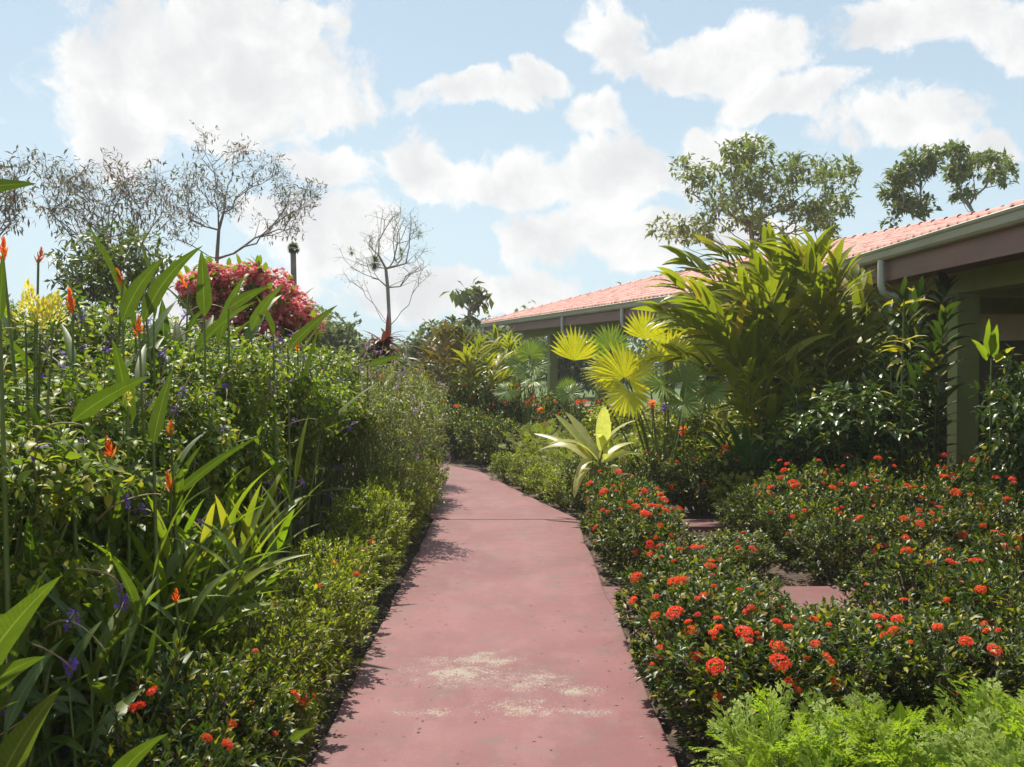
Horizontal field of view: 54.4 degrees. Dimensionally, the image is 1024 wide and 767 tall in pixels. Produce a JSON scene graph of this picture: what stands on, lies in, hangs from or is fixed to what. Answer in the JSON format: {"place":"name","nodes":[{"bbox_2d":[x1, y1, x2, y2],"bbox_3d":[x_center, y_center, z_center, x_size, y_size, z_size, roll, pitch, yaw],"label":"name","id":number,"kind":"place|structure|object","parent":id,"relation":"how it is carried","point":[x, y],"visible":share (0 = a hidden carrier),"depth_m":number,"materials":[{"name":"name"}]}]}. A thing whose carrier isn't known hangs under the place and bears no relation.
{"place":"outdoors","nodes":[
{"label":"outdoors","id":0,"kind":"place"},
{"bbox_2d":[315,459,576,523],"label":"path","id":1,"kind":"structure","parent":0,"point":[468,494],"depth_m":11.29,"materials":[{"name":"paint"}]},
{"bbox_2d":[310,520,677,766],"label":"path","id":2,"kind":"structure","parent":0,"point":[493,648],"depth_m":5.17,"materials":[{"name":"paint"}]},
{"bbox_2d":[0,0,1023,362],"label":"sky","id":3,"kind":"structure","parent":0,"point":[534,140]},
{"bbox_2d":[11,364,1023,766],"bbox_3d":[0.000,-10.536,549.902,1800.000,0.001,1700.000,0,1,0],"label":"ground","id":4,"kind":"structure","parent":0,"point":[343,688],"depth_m":7.25,"materials":[{"name":"soil"}]},
{"bbox_2d":[0,253,13,733],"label":"single heliconia","id":5,"kind":"object","parent":4,"relation":"on","point":[7,584],"visible":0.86,"depth_m":3.02,"materials":[{"name":"green plant"}]},
{"bbox_2d":[0,145,44,235],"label":"twiggy tree","id":6,"kind":"object","parent":4,"relation":"on","point":[12,200],"visible":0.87,"depth_m":9.60,"materials":[{"name":"grey plant"}]},
{"bbox_2d":[0,576,60,766],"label":"ginger plant","id":7,"kind":"object","parent":4,"relation":"on","point":[16,744],"visible":1,"depth_m":1.93,"materials":[{"name":"green plant"}]},
{"bbox_2d":[4,278,70,766],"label":"yellow plume plant","id":8,"kind":"object","parent":4,"relation":"on","point":[43,303],"visible":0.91,"depth_m":3.62,"materials":[{"name":"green plant"}]},
{"bbox_2d":[0,517,100,766],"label":"heliconia clump","id":9,"kind":"object","parent":4,"relation":"on","point":[31,553],"visible":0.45,"depth_m":3.07,"materials":[{"name":"green plant"}]},
{"bbox_2d":[0,339,135,766],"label":"heliconia clump","id":10,"kind":"object","parent":4,"relation":"on","point":[121,373],"visible":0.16,"depth_m":4.02,"materials":[{"name":"green plant"}]},
{"bbox_2d":[0,556,156,766],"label":"heliconia clump","id":11,"kind":"object","parent":4,"relation":"on","point":[103,692],"visible":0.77,"depth_m":3.09,"materials":[{"name":"green plant"}]},
{"bbox_2d":[0,395,160,743],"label":"porterweed shrub","id":12,"kind":"object","parent":4,"relation":"on","point":[57,459],"visible":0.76,"depth_m":3.25,"materials":[{"name":"green plant"}]},
{"bbox_2d":[1,289,184,610],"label":"porterweed shrub","id":13,"kind":"object","parent":4,"relation":"on","point":[94,318],"visible":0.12,"depth_m":5.95,"materials":[{"name":"green plant"}]},
{"bbox_2d":[0,351,206,744],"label":"porterweed shrub","id":14,"kind":"object","parent":4,"relation":"on","point":[143,483],"visible":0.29,"depth_m":4.09,"materials":[{"name":"green plant"}]},
{"bbox_2d":[26,144,191,314],"bbox_3d":[-5.246,-0.885,12.986,2.454,4.514,2.230,0,1,0],"label":"twiggy tree","id":15,"kind":"object","parent":4,"relation":"on","point":[124,184],"visible":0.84,"depth_m":12.73,"materials":[{"name":"grey plant"}]},
{"bbox_2d":[71,376,150,764],"bbox_3d":[-1.454,0.776,3.595,0.335,1.609,0.066,0,1,20],"label":"single heliconia","id":16,"kind":"object","parent":4,"relation":"on","point":[93,404],"visible":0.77,"depth_m":3.59,"materials":[{"name":"green plant"}]},
{"bbox_2d":[42,214,182,321],"bbox_3d":[-4.557,-0.296,11.454,1.429,3.404,2.080,-1,2,-33],"label":"dark bushy tree","id":17,"kind":"object","parent":4,"relation":"on","point":[99,274],"visible":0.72,"depth_m":11.11,"materials":[{"name":"green plant"}]},
{"bbox_2d":[3,567,236,766],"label":"heliconia clump","id":18,"kind":"object","parent":4,"relation":"on","point":[92,712],"visible":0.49,"depth_m":3.14,"materials":[{"name":"green plant"}]},
{"bbox_2d":[2,481,238,766],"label":"reed clump","id":19,"kind":"object","parent":4,"relation":"on","point":[112,600],"visible":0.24,"depth_m":3.82,"materials":[{"name":"green plant"}]},
{"bbox_2d":[3,221,269,512],"bbox_3d":[-2.238,0.333,6.021,1.471,2.393,1.646,1,1,26],"label":"heliconia clump","id":20,"kind":"object","parent":4,"relation":"on","point":[217,327],"visible":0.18,"depth_m":5.87,"materials":[{"name":"green plant"}]},
{"bbox_2d":[14,327,261,679],"bbox_3d":[-2.067,0.633,5.108,1.372,1.840,1.479,-1,2,-45],"label":"porterweed shrub","id":21,"kind":"object","parent":4,"relation":"on","point":[207,420],"visible":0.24,"depth_m":4.99,"materials":[{"name":"green plant"}]},
{"bbox_2d":[148,369,172,718],"bbox_3d":[-1.348,0.760,3.806,0.066,1.632,0.147,-1,2,-39],"label":"single heliconia","id":22,"kind":"object","parent":4,"relation":"on","point":[156,423],"visible":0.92,"depth_m":3.81,"materials":[{"name":"green plant"}]},
{"bbox_2d":[19,495,308,748],"bbox_3d":[-1.613,0.995,4.313,1.254,1.146,1.240,-1,1,-27],"label":"reed clump","id":23,"kind":"object","parent":4,"relation":"on","point":[178,554],"visible":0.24,"depth_m":4.13,"materials":[{"name":"green plant"}]},
{"bbox_2d":[77,699,258,766],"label":"ixora bush","id":24,"kind":"object","parent":4,"relation":"on","point":[222,751],"visible":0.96,"depth_m":3.06,"materials":[{"name":"green plant"}]},
{"bbox_2d":[141,246,201,466],"bbox_3d":[-1.805,0.408,5.282,0.361,2.271,0.086,0,1,17],"label":"single heliconia","id":25,"kind":"object","parent":4,"relation":"on","point":[155,293],"visible":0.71,"depth_m":5.28,"materials":[{"name":"green plant"}]},
{"bbox_2d":[88,431,287,722],"bbox_3d":[-1.568,0.893,4.550,1.198,1.339,1.021,1,2,44],"label":"reed clump","id":26,"kind":"object","parent":4,"relation":"on","point":[212,518],"visible":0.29,"depth_m":4.43,"materials":[{"name":"green plant"}]},
{"bbox_2d":[66,315,317,590],"bbox_3d":[-1.960,0.553,6.115,1.438,1.956,1.442,-1,2,-41],"label":"porterweed shrub","id":27,"kind":"object","parent":4,"relation":"on","point":[235,372],"visible":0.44,"depth_m":5.93,"materials":[{"name":"green plant"}]},
{"bbox_2d":[78,637,310,766],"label":"ixora bush","id":28,"kind":"object","parent":4,"relation":"on","point":[169,702],"visible":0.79,"depth_m":3.42,"materials":[{"name":"green plant"}]},
{"bbox_2d":[104,683,294,766],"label":"ixora bush","id":29,"kind":"object","parent":4,"relation":"on","point":[275,734],"visible":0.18,"depth_m":3.48,"materials":[{"name":"green plant"}]},
{"bbox_2d":[163,419,237,655],"bbox_3d":[-1.334,0.855,4.231,0.409,1.425,0.352,1,2,44],"label":"flowering heliconia","id":30,"kind":"object","parent":4,"relation":"on","point":[177,489],"visible":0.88,"depth_m":4.18,"materials":[{"name":"green plant"}]},
{"bbox_2d":[133,466,303,658],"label":"reed clump","id":31,"kind":"object","parent":4,"relation":"on","point":[269,535],"visible":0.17,"depth_m":4.88,"materials":[{"name":"green plant"}]},
{"bbox_2d":[148,414,324,652],"bbox_3d":[-1.691,0.856,5.627,1.042,1.366,1.222,1,1,30],"label":"reed clump","id":32,"kind":"object","parent":4,"relation":"on","point":[284,486],"visible":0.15,"depth_m":5.67,"materials":[{"name":"green plant"}]},
{"bbox_2d":[154,637,319,766],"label":"ixora bush","id":33,"kind":"object","parent":4,"relation":"on","point":[308,737],"visible":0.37,"depth_m":3.92,"materials":[{"name":"green plant"}]},
{"bbox_2d":[156,120,327,264],"bbox_3d":[-4.062,-1.337,15.028,2.670,5.326,1.950,0,1,0],"label":"twiggy tree","id":34,"kind":"object","parent":4,"relation":"on","point":[223,196],"visible":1,"depth_m":14.93,"materials":[{"name":"grey plant"}]},
{"bbox_2d":[169,253,326,517],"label":"coral bract bush","id":35,"kind":"object","parent":4,"relation":"on","point":[291,310],"visible":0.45,"depth_m":10.16,"materials":[{"name":"red plant"}]},
{"bbox_2d":[189,593,337,730],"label":"ixora bush","id":36,"kind":"object","parent":4,"relation":"on","point":[294,664],"visible":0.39,"depth_m":4.29,"materials":[{"name":"green plant"}]},
{"bbox_2d":[174,318,378,603],"bbox_3d":[-1.705,0.459,7.087,1.440,2.094,1.287,-1,2,-38],"label":"heliconia clump","id":37,"kind":"object","parent":4,"relation":"on","point":[304,374],"visible":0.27,"depth_m":7.04,"materials":[{"name":"green plant"}]},
{"bbox_2d":[206,323,362,579],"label":"porterweed shrub","id":38,"kind":"object","parent":4,"relation":"on","point":[311,405],"visible":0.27,"depth_m":7.26,"materials":[{"name":"green plant"}]},
{"bbox_2d":[220,592,351,708],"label":"ixora bush","id":39,"kind":"object","parent":4,"relation":"on","point":[329,628],"visible":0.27,"depth_m":4.72,"materials":[{"name":"green plant"}]},
{"bbox_2d":[244,552,374,677],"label":"ixora bush","id":40,"kind":"object","parent":4,"relation":"on","point":[344,600],"visible":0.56,"depth_m":5.16,"materials":[{"name":"green plant"}]},
{"bbox_2d":[266,334,391,550],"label":"porterweed shrub","id":41,"kind":"object","parent":4,"relation":"on","point":[333,364],"visible":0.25,"depth_m":8.64,"materials":[{"name":"green plant"}]},
{"bbox_2d":[277,531,382,626],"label":"ixora bush","id":42,"kind":"object","parent":4,"relation":"on","point":[362,579],"visible":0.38,"depth_m":6.01,"materials":[{"name":"green plant"}]},
{"bbox_2d":[309,309,367,362],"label":"bushy tree","id":43,"kind":"object","parent":4,"relation":"on","point":[339,334],"visible":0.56,"depth_m":29.61,"materials":[{"name":"green plant"}]},
{"bbox_2d":[319,521,401,606],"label":"ixora bush","id":44,"kind":"object","parent":4,"relation":"on","point":[386,569],"visible":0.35,"depth_m":6.93,"materials":[{"name":"green plant"}]},
{"bbox_2d":[311,487,411,583],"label":"ixora bush","id":45,"kind":"object","parent":4,"relation":"on","point":[392,533],"visible":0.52,"depth_m":7.28,"materials":[{"name":"green plant"}]},
{"bbox_2d":[301,338,430,509],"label":"lilac shrub","id":46,"kind":"object","parent":4,"relation":"on","point":[327,465],"visible":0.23,"depth_m":9.81,"materials":[{"name":"green plant"}]},
{"bbox_2d":[332,206,432,384],"bbox_3d":[-3.036,-1.665,23.882,2.473,5.590,2.344,0,1,-13],"label":"bare tree","id":47,"kind":"object","parent":4,"relation":"on","point":[385,268],"visible":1,"depth_m":23.91,"materials":[{"name":"grey plant"}]},
{"bbox_2d":[325,354,451,528],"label":"lilac shrub","id":48,"kind":"object","parent":4,"relation":"on","point":[361,463],"visible":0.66,"depth_m":8.79,"materials":[{"name":"green plant"}]},
{"bbox_2d":[350,352,449,477],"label":"lilac shrub","id":49,"kind":"object","parent":4,"relation":"on","point":[422,382],"visible":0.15,"depth_m":11.41,"materials":[{"name":"green plant"}]},
{"bbox_2d":[404,319,485,418],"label":"ginger clump","id":50,"kind":"object","parent":4,"relation":"on","point":[429,342],"visible":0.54,"depth_m":18.79,"materials":[{"name":"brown plant"}]},
{"bbox_2d":[433,332,516,410],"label":"ginger clump","id":51,"kind":"object","parent":4,"relation":"on","point":[491,360],"visible":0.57,"depth_m":18.42,"materials":[{"name":"green plant"}]},
{"bbox_2d":[470,410,526,468],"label":"ixora bush","id":52,"kind":"object","parent":4,"relation":"on","point":[497,426],"visible":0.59,"depth_m":15.27,"materials":[{"name":"green plant"}]},
{"bbox_2d":[492,337,550,453],"bbox_3d":[0.237,0.246,16.775,0.854,2.093,1.123,1,1,26],"label":"fan palm","id":53,"kind":"object","parent":4,"relation":"on","point":[534,350],"visible":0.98,"depth_m":16.89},
{"bbox_2d":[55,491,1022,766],"bbox_3d":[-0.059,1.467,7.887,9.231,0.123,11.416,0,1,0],"label":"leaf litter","id":54,"kind":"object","parent":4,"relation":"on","point":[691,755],"visible":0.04,"depth_m":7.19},
{"bbox_2d":[534,407,647,517],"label":"arching leaf plant","id":55,"kind":"object","parent":4,"relation":"on","point":[587,451],"visible":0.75,"depth_m":10.16,"materials":[{"name":"plant"}]},
{"bbox_2d":[580,489,690,566],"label":"ixora bush","id":56,"kind":"object","parent":4,"relation":"on","point":[611,511],"visible":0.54,"depth_m":7.82,"materials":[{"name":"green plant"}]},
{"bbox_2d":[550,310,733,483],"bbox_3d":[1.469,0.253,11.062,2.130,2.337,0.674,0,1,-10],"label":"fan palm","id":57,"kind":"object","parent":4,"relation":"on","point":[630,366],"visible":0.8,"depth_m":10.98,"materials":[{"name":"plant"}]},
{"bbox_2d":[592,501,698,585],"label":"ixora bush","id":58,"kind":"object","parent":4,"relation":"on","point":[617,547],"visible":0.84,"depth_m":7.28,"materials":[{"name":"green plant"}]},
{"bbox_2d":[616,449,695,505],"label":"ixora bush","id":59,"kind":"object","parent":4,"relation":"on","point":[658,470],"visible":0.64,"depth_m":10.61,"materials":[{"name":"green plant"}]},
{"bbox_2d":[589,323,730,512],"bbox_3d":[1.503,0.361,11.037,1.672,2.121,0.964,1,2,36],"label":"fan palm","id":60,"kind":"object","parent":4,"relation":"on","point":[684,377],"visible":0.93,"depth_m":10.80,"materials":[{"name":"plant"}]},
{"bbox_2d":[619,394,719,488],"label":"leafy plant","id":61,"kind":"object","parent":4,"relation":"on","point":[657,414],"visible":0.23,"depth_m":12.17,"materials":[{"name":"green plant"}]},
{"bbox_2d":[611,537,745,644],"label":"ixora bush","id":62,"kind":"object","parent":4,"relation":"on","point":[684,564],"visible":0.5,"depth_m":5.74,"materials":[{"name":"green plant"}]},
{"bbox_2d":[658,450,740,515],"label":"ixora bush","id":63,"kind":"object","parent":4,"relation":"on","point":[701,506],"visible":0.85,"depth_m":10.68,"materials":[{"name":"green plant"}]},
{"bbox_2d":[613,555,787,676],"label":"ixora bush","id":64,"kind":"object","parent":4,"relation":"on","point":[660,594],"visible":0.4,"depth_m":5.31,"materials":[{"name":"green plant"}]},
{"bbox_2d":[660,393,765,496],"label":"leafy plant","id":65,"kind":"object","parent":4,"relation":"on","point":[721,416],"visible":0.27,"depth_m":12.02,"materials":[{"name":"green plant"}]},
{"bbox_2d":[666,530,766,583],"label":"ixora bush","id":66,"kind":"object","parent":4,"relation":"on","point":[739,552],"visible":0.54,"depth_m":7.33,"materials":[{"name":"green plant"}]},
{"bbox_2d":[627,570,813,709],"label":"ixora bush","id":67,"kind":"object","parent":4,"relation":"on","point":[703,592],"visible":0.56,"depth_m":4.71,"materials":[{"name":"green plant"}]},
{"bbox_2d":[644,604,838,759],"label":"ixora bush","id":68,"kind":"object","parent":4,"relation":"on","point":[698,708],"visible":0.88,"depth_m":4.19,"materials":[{"name":"green plant"}]},
{"bbox_2d":[699,527,786,578],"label":"ixora bush","id":69,"kind":"object","parent":4,"relation":"on","point":[771,559],"visible":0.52,"depth_m":7.53,"materials":[{"name":"green plant"}]},
{"bbox_2d":[632,219,857,458],"bbox_3d":[2.667,-0.232,11.355,2.779,3.289,1.329,0,1,0],"label":"ginger clump","id":70,"kind":"object","parent":4,"relation":"on","point":[758,332],"visible":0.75,"depth_m":11.18,"materials":[{"name":"green plant"}]},
{"bbox_2d":[682,416,811,488],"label":"strap leaf clump","id":71,"kind":"object","parent":4,"relation":"on","point":[742,450],"visible":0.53,"depth_m":10.73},
{"bbox_2d":[477,199,1023,493],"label":"building","id":72,"kind":"structure","parent":4,"relation":"on","point":[980,254],"depth_m":11.77,"materials":[{"name":"ceramic"}]},
{"bbox_2d":[644,132,863,260],"bbox_3d":[7.397,-3.349,29.963,7.269,8.688,4.988,0,1,0],"label":"broadleaf tree","id":73,"kind":"object","parent":4,"relation":"on","point":[747,154],"visible":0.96,"depth_m":29.15,"materials":[{"name":"green plant"}]},
{"bbox_2d":[714,482,794,543],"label":"ixora bush","id":74,"kind":"object","parent":4,"relation":"on","point":[739,515],"visible":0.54,"depth_m":8.96,"materials":[{"name":"green plant"}]},
{"bbox_2d":[695,357,830,478],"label":"ginger clump","id":75,"kind":"object","parent":4,"relation":"on","point":[740,407],"visible":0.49,"depth_m":11.06,"materials":[{"name":"green plant"}]},
{"bbox_2d":[689,680,879,766],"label":"feathery plant","id":76,"kind":"object","parent":4,"relation":"on","point":[758,755],"visible":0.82,"depth_m":3.49,"materials":[{"name":"green plant"}]},
{"bbox_2d":[751,455,852,539],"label":"ixora bush","id":77,"kind":"object","parent":4,"relation":"on","point":[813,477],"visible":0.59,"depth_m":9.09,"materials":[{"name":"green plant"}]},
{"bbox_2d":[753,481,859,561],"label":"ixora bush","id":78,"kind":"object","parent":4,"relation":"on","point":[782,527],"visible":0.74,"depth_m":8.20,"materials":[{"name":"green plant"}]},
{"bbox_2d":[737,592,883,696],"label":"ixora bush","id":79,"kind":"object","parent":4,"relation":"on","point":[811,609],"visible":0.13,"depth_m":5.00,"materials":[{"name":"green plant"}]},
{"bbox_2d":[754,386,905,508],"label":"glossy shrub","id":80,"kind":"object","parent":4,"relation":"on","point":[779,437],"visible":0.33,"depth_m":10.15,"materials":[{"name":"green plant"}]},
{"bbox_2d":[759,221,904,453],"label":"ginger clump","id":81,"kind":"object","parent":4,"relation":"on","point":[806,271],"visible":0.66,"depth_m":11.26,"materials":[{"name":"green plant"}]},
{"bbox_2d":[783,507,896,583],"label":"ixora bush","id":82,"kind":"object","parent":4,"relation":"on","point":[841,571],"visible":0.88,"depth_m":7.38,"materials":[{"name":"green plant"}]},
{"bbox_2d":[758,595,937,744],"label":"ixora bush","id":83,"kind":"object","parent":4,"relation":"on","point":[881,664],"visible":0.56,"depth_m":4.36,"materials":[{"name":"green plant"}]},
{"bbox_2d":[782,371,936,512],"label":"glossy shrub","id":84,"kind":"object","parent":4,"relation":"on","point":[870,407],"visible":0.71,"depth_m":9.67,"materials":[{"name":"green plant"}]},
{"bbox_2d":[769,674,978,766],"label":"feathery plant","id":85,"kind":"object","parent":4,"relation":"on","point":[902,757],"visible":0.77,"depth_m":3.31,"materials":[{"name":"green plant"}]},
{"bbox_2d":[813,468,935,559],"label":"ixora bush","id":86,"kind":"object","parent":4,"relation":"on","point":[878,490],"visible":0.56,"depth_m":8.22,"materials":[{"name":"green plant"}]},
{"bbox_2d":[804,692,946,766],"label":"feathery plant","id":87,"kind":"object","parent":4,"relation":"on","point":[879,706],"visible":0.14,"depth_m":3.62,"materials":[{"name":"green plant"}]},
{"bbox_2d":[829,343,952,491],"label":"glossy shrub","id":88,"kind":"object","parent":4,"relation":"on","point":[923,392],"visible":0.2,"depth_m":10.54,"materials":[{"name":"green plant"}]},
{"bbox_2d":[872,143,950,228],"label":"broadleaf tree","id":89,"kind":"object","parent":4,"relation":"on","point":[902,176],"visible":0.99,"depth_m":29.39,"materials":[{"name":"green plant"}]},
{"bbox_2d":[849,499,974,581],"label":"ixora bush","id":90,"kind":"object","parent":4,"relation":"on","point":[909,525],"visible":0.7,"depth_m":7.41,"materials":[{"name":"green plant"}]},
{"bbox_2d":[832,536,999,646],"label":"ixora bush","id":91,"kind":"object","parent":4,"relation":"on","point":[892,590],"visible":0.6,"depth_m":5.75,"materials":[{"name":"green plant"}]},
{"bbox_2d":[857,270,977,486],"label":"ginger clump","id":92,"kind":"object","parent":4,"relation":"on","point":[937,346],"visible":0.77,"depth_m":10.27,"materials":[{"name":"green plant"}]},
{"bbox_2d":[827,597,1012,703],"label":"ixora bush","id":93,"kind":"object","parent":4,"relation":"on","point":[945,613],"visible":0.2,"depth_m":5.01,"materials":[{"name":"green plant"}]},
{"bbox_2d":[885,448,977,537],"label":"ixora bush","id":94,"kind":"object","parent":4,"relation":"on","point":[923,474],"visible":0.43,"depth_m":9.15,"materials":[{"name":"green plant"}]},
{"bbox_2d":[863,604,1023,740],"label":"ixora bush","id":95,"kind":"object","parent":4,"relation":"on","point":[969,643],"visible":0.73,"depth_m":4.36,"materials":[{"name":"green plant"}]},
{"bbox_2d":[887,471,1006,550],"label":"ixora bush","id":96,"kind":"object","parent":4,"relation":"on","point":[949,492],"visible":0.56,"depth_m":8.24,"materials":[{"name":"green plant"}]},
{"bbox_2d":[905,677,1023,766],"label":"feathery plant","id":97,"kind":"object","parent":4,"relation":"on","point":[969,711],"visible":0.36,"depth_m":3.60,"materials":[{"name":"green plant"}]},
{"bbox_2d":[907,558,1023,683],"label":"ixora bush","id":98,"kind":"object","parent":4,"relation":"on","point":[979,591],"visible":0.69,"depth_m":5.21,"materials":[{"name":"green plant"}]},
{"bbox_2d":[921,494,1023,566],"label":"ixora bush","id":99,"kind":"object","parent":4,"relation":"on","point":[1008,512],"visible":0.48,"depth_m":7.44,"materials":[{"name":"green plant"}]},
{"bbox_2d":[933,691,1023,766],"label":"feathery plant","id":100,"kind":"object","parent":4,"relation":"on","point":[1013,728],"visible":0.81,"depth_m":3.17,"materials":[{"name":"green plant"}]},
{"bbox_2d":[937,138,1019,211],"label":"broadleaf tree","id":101,"kind":"object","parent":4,"relation":"on","point":[961,172],"visible":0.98,"depth_m":30.49,"materials":[{"name":"green plant"}]},
{"bbox_2d":[936,524,1023,635],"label":"ixora bush","id":102,"kind":"object","parent":4,"relation":"on","point":[1016,548],"visible":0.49,"depth_m":5.92,"materials":[{"name":"green plant"}]},
{"bbox_2d":[963,589,1023,697],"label":"ixora bush","id":103,"kind":"object","parent":4,"relation":"on","point":[1004,619],"visible":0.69,"depth_m":4.57,"materials":[{"name":"green plant"}]},
{"bbox_2d":[965,343,1023,510],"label":"glossy shrub","id":104,"kind":"object","parent":4,"relation":"on","point":[1008,369],"visible":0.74,"depth_m":8.64,"materials":[{"name":"green plant"}]},
{"bbox_2d":[603,586,1019,626],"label":"side path","id":105,"kind":"structure","parent":0,"point":[800,595],"depth_m":6.85,"materials":[{"name":"paint"}]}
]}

